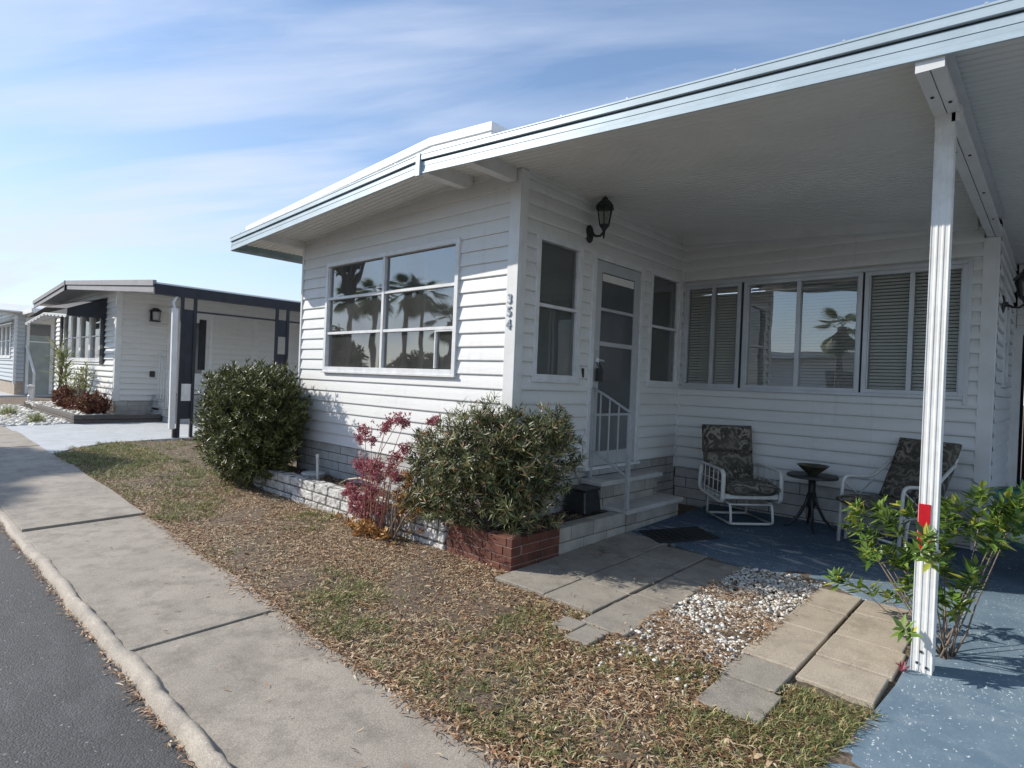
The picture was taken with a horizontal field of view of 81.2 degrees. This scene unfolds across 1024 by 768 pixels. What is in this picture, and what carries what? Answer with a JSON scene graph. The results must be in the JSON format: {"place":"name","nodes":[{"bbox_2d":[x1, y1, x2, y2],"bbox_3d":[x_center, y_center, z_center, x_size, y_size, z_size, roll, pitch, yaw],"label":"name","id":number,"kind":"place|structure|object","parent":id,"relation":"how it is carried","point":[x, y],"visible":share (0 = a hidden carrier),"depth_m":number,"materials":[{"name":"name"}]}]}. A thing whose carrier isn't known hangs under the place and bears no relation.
{"place":"outdoors","nodes":[
{"label":"outdoors","id":0,"kind":"place"},
{"bbox_2d":[0,391,52,396],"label":"driveway","id":1,"kind":"structure","parent":0,"point":[3,394],"depth_m":24.60,"materials":[{"name":"paint"}]},
{"bbox_2d":[0,526,192,767],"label":"street","id":2,"kind":"structure","parent":0,"point":[62,700],"depth_m":2.69,"materials":[{"name":"grey asphalt"}]},
{"bbox_2d":[0,508,232,767],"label":"curb","id":3,"kind":"structure","parent":2,"relation":"on","point":[187,730],"depth_m":2.88,"materials":[{"name":"concrete"}]},
{"bbox_2d":[0,464,815,767],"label":"blown litter","id":4,"kind":"object","parent":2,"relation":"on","point":[384,680],"visible":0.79,"depth_m":3.32,"materials":[{"name":"brown plant"}]},
{"bbox_2d":[5,421,202,454],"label":"driveway","id":5,"kind":"structure","parent":0,"point":[51,438],"depth_m":12.25,"materials":[{"name":"paint"}]},
{"bbox_2d":[151,394,208,422],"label":"entry steps","id":6,"kind":"structure","parent":5,"relation":"on","point":[157,407],"depth_m":15.59,"materials":[{"name":"grey concrete"}]},
{"bbox_2d":[158,352,169,406],"bbox_3d":[-9.105,-0.116,15.593,0.825,1.422,0.050,3,0,43],"label":"stair railing","id":7,"kind":"object","parent":6,"relation":"on","point":[167,370],"visible":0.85,"depth_m":15.55,"materials":[{"name":"white metal"}]},
{"bbox_2d":[0,426,519,767],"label":"sidewalk","id":8,"kind":"structure","parent":0,"point":[49,501],"depth_m":3.17,"materials":[{"name":"concrete"}]},
{"bbox_2d":[53,437,910,767],"bbox_3d":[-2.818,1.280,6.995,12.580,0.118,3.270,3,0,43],"label":"lawn","id":9,"kind":"structure","parent":0,"point":[416,604],"depth_m":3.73,"materials":[{"name":"plant"}]},
{"bbox_2d":[190,357,312,488],"bbox_3d":[-3.255,0.474,7.453,1.983,1.658,1.367,3,0,64],"label":"shrub","id":10,"kind":"object","parent":9,"relation":"on","point":[249,427],"visible":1,"depth_m":7.01,"materials":[{"name":"green plant"}]},
{"bbox_2d":[251,465,451,549],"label":"white planter wall","id":11,"kind":"structure","parent":9,"relation":"on","point":[319,494],"depth_m":6.18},
{"bbox_2d":[282,467,604,534],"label":"flower bed soil","id":12,"kind":"structure","parent":11,"relation":"in","point":[564,519],"depth_m":5.49,"materials":[{"name":"brown soil"}]},
{"bbox_2d":[301,470,325,478],"bbox_3d":[-2.300,1.063,6.913,0.276,0.094,0.276,3,0,43],"label":"utility cover","id":13,"kind":"object","parent":12,"relation":"on","point":[312,474],"visible":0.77,"depth_m":6.84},
{"bbox_2d":[316,454,318,479],"bbox_3d":[-2.192,0.943,6.722,0.057,0.307,0.037,3,0,43],"label":"pvc pipe","id":14,"kind":"object","parent":12,"relation":"on","point":[317,466],"visible":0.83,"depth_m":6.71,"materials":[{"name":"white plastic"}]},
{"bbox_2d":[392,389,588,539],"bbox_3d":[-0.299,0.624,4.924,1.818,1.196,1.114,2,0,18],"label":"shrub","id":15,"kind":"object","parent":12,"relation":"on","point":[456,476],"visible":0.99,"depth_m":4.75,"materials":[{"name":"green plant"}]},
{"bbox_2d":[564,484,600,514],"bbox_3d":[0.667,1.088,5.623,0.245,0.230,0.275,3,0,43],"label":"black box","id":16,"kind":"object","parent":12,"relation":"on","point":[581,499],"visible":0.88,"depth_m":5.54,"materials":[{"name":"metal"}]},
{"bbox_2d":[334,469,424,546],"bbox_3d":[-1.213,1.068,5.312,1.110,0.715,0.358,2,0,30],"label":"withered plant","id":17,"kind":"object","parent":9,"relation":"on","point":[391,532],"visible":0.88,"depth_m":5.20,"materials":[{"name":"orange plant"}]},
{"bbox_2d":[338,411,441,536],"bbox_3d":[-1.176,0.780,5.403,1.458,1.147,0.278,3,0,43],"label":"red plant","id":18,"kind":"object","parent":9,"relation":"on","point":[378,475],"visible":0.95,"depth_m":5.41,"materials":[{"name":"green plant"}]},
{"bbox_2d":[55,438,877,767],"bbox_3d":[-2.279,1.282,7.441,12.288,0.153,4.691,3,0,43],"label":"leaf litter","id":19,"kind":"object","parent":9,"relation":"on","point":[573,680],"visible":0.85,"depth_m":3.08,"materials":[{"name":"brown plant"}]},
{"bbox_2d":[446,520,559,572],"bbox_3d":[-0.078,1.294,4.910,0.733,0.272,0.579,3,0,43],"label":"brick planter","id":20,"kind":"object","parent":9,"relation":"on","point":[505,551],"visible":0.9,"depth_m":4.67,"materials":[{"name":"red brick"}]},
{"bbox_2d":[495,563,582,596],"bbox_3d":[0.204,1.423,4.332,0.458,0.061,0.468,3,0,43],"label":"paver","id":21,"kind":"object","parent":9,"relation":"on","point":[540,579],"visible":0.65,"depth_m":4.29,"materials":[{"name":"grey concrete"}]},
{"bbox_2d":[552,616,585,633],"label":"paver","id":22,"kind":"object","parent":9,"relation":"on","point":[568,623],"visible":0.63,"depth_m":3.52,"materials":[{"name":"grey concrete"}]},
{"bbox_2d":[539,551,614,576],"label":"paver","id":23,"kind":"object","parent":9,"relation":"on","point":[580,565],"visible":0.62,"depth_m":4.65,"materials":[{"name":"grey concrete"}]},
{"bbox_2d":[544,579,627,613],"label":"paver","id":24,"kind":"object","parent":9,"relation":"on","point":[591,597],"visible":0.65,"depth_m":3.97,"materials":[{"name":"grey concrete"}]},
{"bbox_2d":[565,625,609,649],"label":"paver","id":25,"kind":"object","parent":9,"relation":"on","point":[585,634],"visible":0.73,"depth_m":3.37,"materials":[{"name":"grey concrete"}]},
{"bbox_2d":[551,511,624,554],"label":"block planter wall","id":26,"kind":"structure","parent":9,"relation":"on","point":[579,533],"depth_m":5.21,"materials":[{"name":"white concrete"}]},
{"bbox_2d":[572,541,643,563],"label":"paver","id":27,"kind":"object","parent":9,"relation":"on","point":[625,553],"visible":0.59,"depth_m":4.97,"materials":[{"name":"grey concrete"}]},
{"bbox_2d":[581,566,658,593],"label":"paver","id":28,"kind":"object","parent":9,"relation":"on","point":[615,578],"visible":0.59,"depth_m":4.30,"materials":[{"name":"grey concrete"}]},
{"bbox_2d":[581,594,675,636],"bbox_3d":[0.733,1.447,3.715,0.303,0.065,0.617,3,0,43],"label":"paver","id":29,"kind":"object","parent":9,"relation":"on","point":[611,618],"visible":0.64,"depth_m":3.68,"materials":[{"name":"grey concrete"}]},
{"bbox_2d":[602,532,668,552],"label":"paver","id":30,"kind":"object","parent":9,"relation":"on","point":[644,544],"visible":0.7,"depth_m":5.28,"materials":[{"name":"grey concrete"}]},
{"bbox_2d":[615,556,682,581],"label":"paver","id":31,"kind":"object","parent":9,"relation":"on","point":[651,568],"visible":0.63,"depth_m":4.60,"materials":[{"name":"grey concrete"}]},
{"bbox_2d":[637,576,707,604],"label":"paver","id":32,"kind":"object","parent":9,"relation":"on","point":[667,588],"visible":0.61,"depth_m":4.12,"materials":[{"name":"grey concrete"}]},
{"bbox_2d":[639,546,706,569],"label":"paver","id":33,"kind":"object","parent":9,"relation":"on","point":[684,560],"visible":0.62,"depth_m":4.88,"materials":[{"name":"grey concrete"}]},
{"bbox_2d":[576,566,825,698],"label":"white pebbles","id":34,"kind":"object","parent":9,"relation":"on","point":[770,596],"visible":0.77,"depth_m":3.85,"materials":[{"name":"white gravel"}]},
{"bbox_2d":[673,559,741,588],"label":"paver","id":35,"kind":"object","parent":9,"relation":"on","point":[704,572],"visible":0.63,"depth_m":4.52,"materials":[{"name":"grey concrete"}]},
{"bbox_2d":[695,675,781,725],"bbox_3d":[1.050,1.476,2.764,0.289,0.058,0.308,3,0,43],"label":"paver","id":36,"kind":"object","parent":9,"relation":"on","point":[732,695],"visible":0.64,"depth_m":2.75,"materials":[{"name":"grey concrete"}]},
{"bbox_2d":[720,653,794,693],"bbox_3d":[1.242,1.476,3.021,0.274,0.056,0.289,3,0,43],"label":"paver","id":37,"kind":"object","parent":9,"relation":"on","point":[759,673],"visible":0.65,"depth_m":3.00,"materials":[{"name":"grey concrete"}]},
{"bbox_2d":[742,622,827,671],"bbox_3d":[1.537,1.474,3.348,0.284,0.063,0.567,3,0,43],"label":"paver","id":38,"kind":"object","parent":9,"relation":"on","point":[793,647],"visible":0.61,"depth_m":3.30,"materials":[{"name":"beige concrete"}]},
{"bbox_2d":[781,604,845,637],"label":"paver","id":39,"kind":"object","parent":9,"relation":"on","point":[821,621],"visible":0.62,"depth_m":3.69,"materials":[{"name":"beige concrete"}]},
{"bbox_2d":[802,588,861,616],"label":"paver","id":40,"kind":"object","parent":9,"relation":"on","point":[834,601],"visible":0.66,"depth_m":3.98,"materials":[{"name":"beige concrete"}]},
{"bbox_2d":[796,655,888,709],"bbox_3d":[1.647,1.488,2.981,0.343,0.058,0.318,3,0,43],"label":"paver","id":41,"kind":"object","parent":9,"relation":"on","point":[860,687],"visible":0.72,"depth_m":2.95,"materials":[{"name":"beige concrete"}]},
{"bbox_2d":[816,634,905,681],"bbox_3d":[1.890,1.484,3.234,0.358,0.058,0.358,3,0,43],"label":"paver","id":42,"kind":"object","parent":9,"relation":"on","point":[865,656],"visible":0.74,"depth_m":3.21,"materials":[{"name":"beige concrete"}]},
{"bbox_2d":[835,613,910,652],"bbox_3d":[2.157,1.487,3.538,0.338,0.062,0.428,3,0,43],"label":"paver","id":43,"kind":"object","parent":9,"relation":"on","point":[869,630],"visible":0.52,"depth_m":3.52,"materials":[{"name":"beige concrete"}]},
{"bbox_2d":[854,600,911,625],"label":"paver","id":44,"kind":"object","parent":9,"relation":"on","point":[871,609],"visible":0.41,"depth_m":3.82,"materials":[{"name":"beige concrete"}]},
{"bbox_2d":[0,397,1023,533],"bbox_3d":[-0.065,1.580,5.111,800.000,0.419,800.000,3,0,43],"label":"ground","id":45,"kind":"structure","parent":0,"point":[683,508],"depth_m":21.18,"materials":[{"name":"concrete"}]},
{"bbox_2d":[0,303,57,394],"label":"mobile home","id":46,"kind":"object","parent":45,"relation":"on","point":[23,346],"visible":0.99,"depth_m":25.14,"materials":[{"name":"white"}]},
{"bbox_2d":[0,325,1,357],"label":"window","id":47,"kind":"structure","parent":46,"relation":"in","point":[0,325],"depth_m":27.23,"materials":[{"name":"white glass"}]},
{"bbox_2d":[1,324,6,357],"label":"window","id":48,"kind":"structure","parent":46,"relation":"in","point":[3,350],"depth_m":26.61,"materials":[{"name":"white glass"}]},
{"bbox_2d":[5,323,12,357],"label":"window","id":49,"kind":"structure","parent":46,"relation":"in","point":[8,331],"depth_m":25.71,"materials":[{"name":"white glass"}]},
{"bbox_2d":[27,384,34,399],"bbox_3d":[-18.195,0.314,22.582,0.240,0.600,0.240,3,0,43],"label":"bollard","id":50,"kind":"object","parent":45,"relation":"on","point":[30,396],"visible":0.98,"depth_m":22.52,"materials":[{"name":"white paint"}]},
{"bbox_2d":[24,402,107,419],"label":"flower bed soil","id":51,"kind":"structure","parent":45,"relation":"on","point":[28,406],"depth_m":18.21,"materials":[{"name":"brown soil"}]},
{"bbox_2d":[38,329,83,390],"bbox_3d":[-12.634,-0.413,16.753,1.092,2.319,1.041,2,0,-11],"label":"shrub","id":52,"kind":"object","parent":51,"relation":"on","point":[60,373],"visible":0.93,"depth_m":16.71,"materials":[{"name":"green plant"}]},
{"bbox_2d":[50,384,91,410],"bbox_3d":[-11.967,0.378,16.200,2.473,0.797,0.798,3,0,43],"label":"red shrub","id":53,"kind":"object","parent":51,"relation":"on","point":[63,398],"visible":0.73,"depth_m":15.96,"materials":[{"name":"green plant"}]},
{"bbox_2d":[65,361,96,400],"bbox_3d":[-11.332,0.076,15.730,1.781,1.377,0.561,3,0,38],"label":"thin bush","id":54,"kind":"object","parent":51,"relation":"on","point":[82,387],"visible":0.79,"depth_m":15.50,"materials":[{"name":"green plant"}]},
{"bbox_2d":[73,389,112,413],"bbox_3d":[-10.344,0.447,14.712,0.967,0.722,0.801,3,0,43],"label":"red shrub","id":55,"kind":"object","parent":51,"relation":"on","point":[102,405],"visible":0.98,"depth_m":14.59,"materials":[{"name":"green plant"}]},
{"bbox_2d":[33,403,160,423],"bbox_3d":[-11.400,0.783,16.247,5.000,0.232,1.840,3,0,43],"label":"timber bed edge","id":56,"kind":"object","parent":45,"relation":"on","point":[72,418],"visible":0.81,"depth_m":14.64,"materials":[{"name":"wood"}]},
{"bbox_2d":[33,280,300,437],"bbox_3d":[-7.961,-0.830,19.214,12.130,3.717,10.060,3,0,43],"label":"mobile home","id":57,"kind":"object","parent":45,"relation":"on","point":[193,334],"visible":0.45,"depth_m":15.78,"materials":[{"name":"white"}]},
{"bbox_2d":[25,298,106,324],"bbox_3d":[-13.116,-2.077,17.420,5.700,0.605,0.880,3,0,43],"label":"window awning","id":58,"kind":"object","parent":57,"relation":"attached to","point":[95,308],"depth_m":15.73,"materials":[{"name":"black paint"}]},
{"bbox_2d":[63,315,71,359],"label":"window","id":59,"kind":"structure","parent":57,"relation":"in","point":[67,328],"depth_m":18.96,"materials":[{"name":"white glass"}]},
{"bbox_2d":[70,316,80,361],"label":"window","id":60,"kind":"structure","parent":57,"relation":"in","point":[76,320],"depth_m":18.21,"materials":[{"name":"white glass"}]},
{"bbox_2d":[79,317,89,361],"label":"window","id":61,"kind":"structure","parent":57,"relation":"in","point":[85,321],"depth_m":17.46,"materials":[{"name":"white glass"}]},
{"bbox_2d":[88,317,100,361],"bbox_3d":[-11.512,-1.373,16.545,1.114,1.532,0.102,3,0,43],"label":"window","id":62,"kind":"structure","parent":57,"relation":"in","point":[94,343],"depth_m":16.71,"materials":[{"name":"white glass"}]},
{"bbox_2d":[149,308,161,321],"bbox_3d":[-9.395,-1.819,15.728,0.240,0.360,0.260,3,0,43],"label":"wall lantern","id":63,"kind":"object","parent":57,"relation":"attached to","point":[154,314],"depth_m":15.69,"materials":[{"name":"black metal"}]},
{"bbox_2d":[176,312,209,393],"bbox_3d":[-8.900,-0.835,16.496,0.050,2.230,0.970,3,0,43],"label":"door","id":64,"kind":"structure","parent":57,"relation":"in","point":[198,375],"depth_m":16.65,"materials":[{"name":"white glass"}]},
{"bbox_2d":[230,0,1023,675],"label":"mobile home","id":65,"kind":"object","parent":45,"relation":"on","point":[852,210],"visible":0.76,"depth_m":5.69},
{"bbox_2d":[321,237,461,377],"bbox_3d":[-1.361,-0.752,6.379,2.386,1.307,0.086,3,0,43],"label":"window","id":66,"kind":"structure","parent":65,"relation":"in","point":[326,365],"depth_m":6.36,"materials":[{"name":"white metal"}]},
{"bbox_2d":[530,233,583,383],"bbox_3d":[0.417,-0.669,5.520,0.086,1.314,0.704,3,0,43],"label":"window","id":67,"kind":"structure","parent":65,"relation":"in","point":[576,310],"depth_m":5.64,"materials":[{"name":"white metal"}]},
{"bbox_2d":[586,196,613,242],"bbox_3d":[0.859,-1.606,5.730,0.270,0.472,0.173,3,0,43],"label":"wall lantern","id":68,"kind":"object","parent":65,"relation":"attached to","point":[604,204],"depth_m":5.69,"materials":[{"name":"black metal"}]},
{"bbox_2d":[592,260,640,465],"bbox_3d":[1.098,-0.198,6.223,0.105,2.060,0.840,3,0,43],"label":"door","id":69,"kind":"structure","parent":65,"relation":"in","point":[618,287],"depth_m":6.24,"materials":[{"name":"paint"}]},
{"bbox_2d":[645,270,681,387],"bbox_3d":[1.769,-0.618,6.989,0.086,1.314,0.749,3,0,43],"label":"window","id":70,"kind":"structure","parent":65,"relation":"in","point":[675,329],"depth_m":7.18,"materials":[{"name":"white metal"}]},
{"bbox_2d":[681,282,741,387],"bbox_3d":[2.354,-0.564,7.030,0.690,1.196,0.094,3,0,43],"label":"window","id":71,"kind":"structure","parent":65,"relation":"in","point":[710,365],"depth_m":7.02,"materials":[{"name":"metal"}]},
{"bbox_2d":[740,272,863,391],"bbox_3d":[3.064,-0.532,6.375,1.183,1.196,0.094,3,0,43],"label":"window","id":72,"kind":"structure","parent":65,"relation":"in","point":[785,366],"depth_m":6.36,"materials":[{"name":"metal"}]},
{"bbox_2d":[860,264,967,395],"bbox_3d":[3.813,-0.499,5.685,0.815,1.196,0.094,3,0,43],"label":"window","id":73,"kind":"structure","parent":65,"relation":"in","point":[909,388],"depth_m":5.75,"materials":[{"name":"glass"}]},
{"bbox_2d":[995,299,1010,387],"bbox_3d":[5.065,-0.397,6.155,0.086,0.872,0.624,3,0,43],"label":"window","id":74,"kind":"structure","parent":65,"relation":"in","point":[1006,337],"depth_m":6.33,"materials":[{"name":"grey glass"}]},
{"bbox_2d":[1001,269,1023,312],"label":"wall lantern","id":75,"kind":"object","parent":65,"relation":"attached to","point":[1018,279],"depth_m":5.56,"materials":[{"name":"black metal"}]},
{"bbox_2d":[581,469,683,532],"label":"entry steps","id":76,"kind":"structure","parent":45,"relation":"on","point":[648,504],"depth_m":6.00,"materials":[{"name":"grey concrete"}]},
{"bbox_2d":[585,387,632,510],"bbox_3d":[0.947,0.607,5.756,0.505,1.138,0.090,3,0,43],"label":"stair railing","id":77,"kind":"object","parent":76,"relation":"on","point":[626,474],"visible":1,"depth_m":5.72,"materials":[{"name":"white metal"}]},
{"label":"gravel bed","id":78,"kind":"structure","parent":45,"relation":"on","visible":0},
{"bbox_2d":[0,404,20,414],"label":"grass clump","id":79,"kind":"object","parent":78,"relation":"on","point":[8,410],"visible":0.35,"depth_m":15.67,"materials":[{"name":"green plant"}]},
{"bbox_2d":[24,409,49,421],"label":"grass clump","id":80,"kind":"object","parent":78,"relation":"on","point":[35,418],"visible":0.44,"depth_m":14.08,"materials":[{"name":"green plant"}]},
{"bbox_2d":[0,400,113,426],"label":"white rocks","id":81,"kind":"object","parent":78,"relation":"on","point":[17,419],"visible":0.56,"depth_m":14.85,"materials":[{"name":"white gravel"}]},
{"bbox_2d":[0,0,1023,405],"label":"sky","id":82,"kind":"structure","parent":0,"point":[138,138],"materials":[{"name":"blue"}]},
{"bbox_2d":[628,478,1023,767],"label":"patio","id":83,"kind":"structure","parent":0,"point":[965,709],"depth_m":3.30,"materials":[{"name":"blue paint"}]},
{"bbox_2d":[639,526,719,542],"bbox_3d":[1.553,1.401,5.558,0.691,0.032,0.403,2,0,-20],"label":"doormat","id":84,"kind":"object","parent":83,"relation":"on","point":[680,534],"visible":1,"depth_m":5.52,"materials":[{"name":"black rubber"}]},
{"bbox_2d":[698,424,783,525],"bbox_3d":[2.363,0.927,6.254,0.658,0.956,0.726,2,0,-6],"label":"glider chair","id":85,"kind":"object","parent":83,"relation":"on","point":[730,470],"visible":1,"depth_m":6.38,"materials":[{"name":"grey fabric"}]},
{"bbox_2d":[784,471,838,533],"bbox_3d":[2.978,1.170,5.941,0.470,0.538,0.470,3,0,43],"label":"side table","id":86,"kind":"object","parent":83,"relation":"on","point":[811,502],"visible":0.98,"depth_m":5.91,"materials":[{"name":"black metal"}]},
{"bbox_2d":[796,463,829,474],"bbox_3d":[2.978,0.849,5.911,0.300,0.096,0.300,3,0,43],"label":"bowl","id":87,"kind":"object","parent":86,"relation":"on","point":[812,469],"visible":1,"depth_m":5.86,"materials":[{"name":"black ceramic"}]},
{"bbox_2d":[836,437,961,557],"bbox_3d":[3.436,0.982,5.318,0.813,0.967,0.631,2,0,-17],"label":"patio armchair","id":88,"kind":"object","parent":83,"relation":"on","point":[901,481],"visible":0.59,"depth_m":5.39,"materials":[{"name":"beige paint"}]},
{"bbox_2d":[821,479,1023,659],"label":"leafy plant","id":89,"kind":"object","parent":83,"relation":"on","point":[1014,515],"visible":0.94,"depth_m":3.28,"materials":[{"name":"green plant"}]},
{"bbox_2d":[988,486,1023,549],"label":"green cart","id":90,"kind":"object","parent":83,"relation":"on","point":[998,489],"visible":0.38,"depth_m":4.53,"materials":[{"name":"plastic"}]},
{"bbox_2d":[1009,264,1023,486],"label":"storage room","id":91,"kind":"object","parent":83,"relation":"on","point":[1016,430],"visible":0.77,"depth_m":7.00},
{"bbox_2d":[894,660,909,673],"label":"weed","id":92,"kind":"object","parent":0,"point":[902,668],"visible":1,"depth_m":3.07,"materials":[{"name":"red plant"}]}
]}

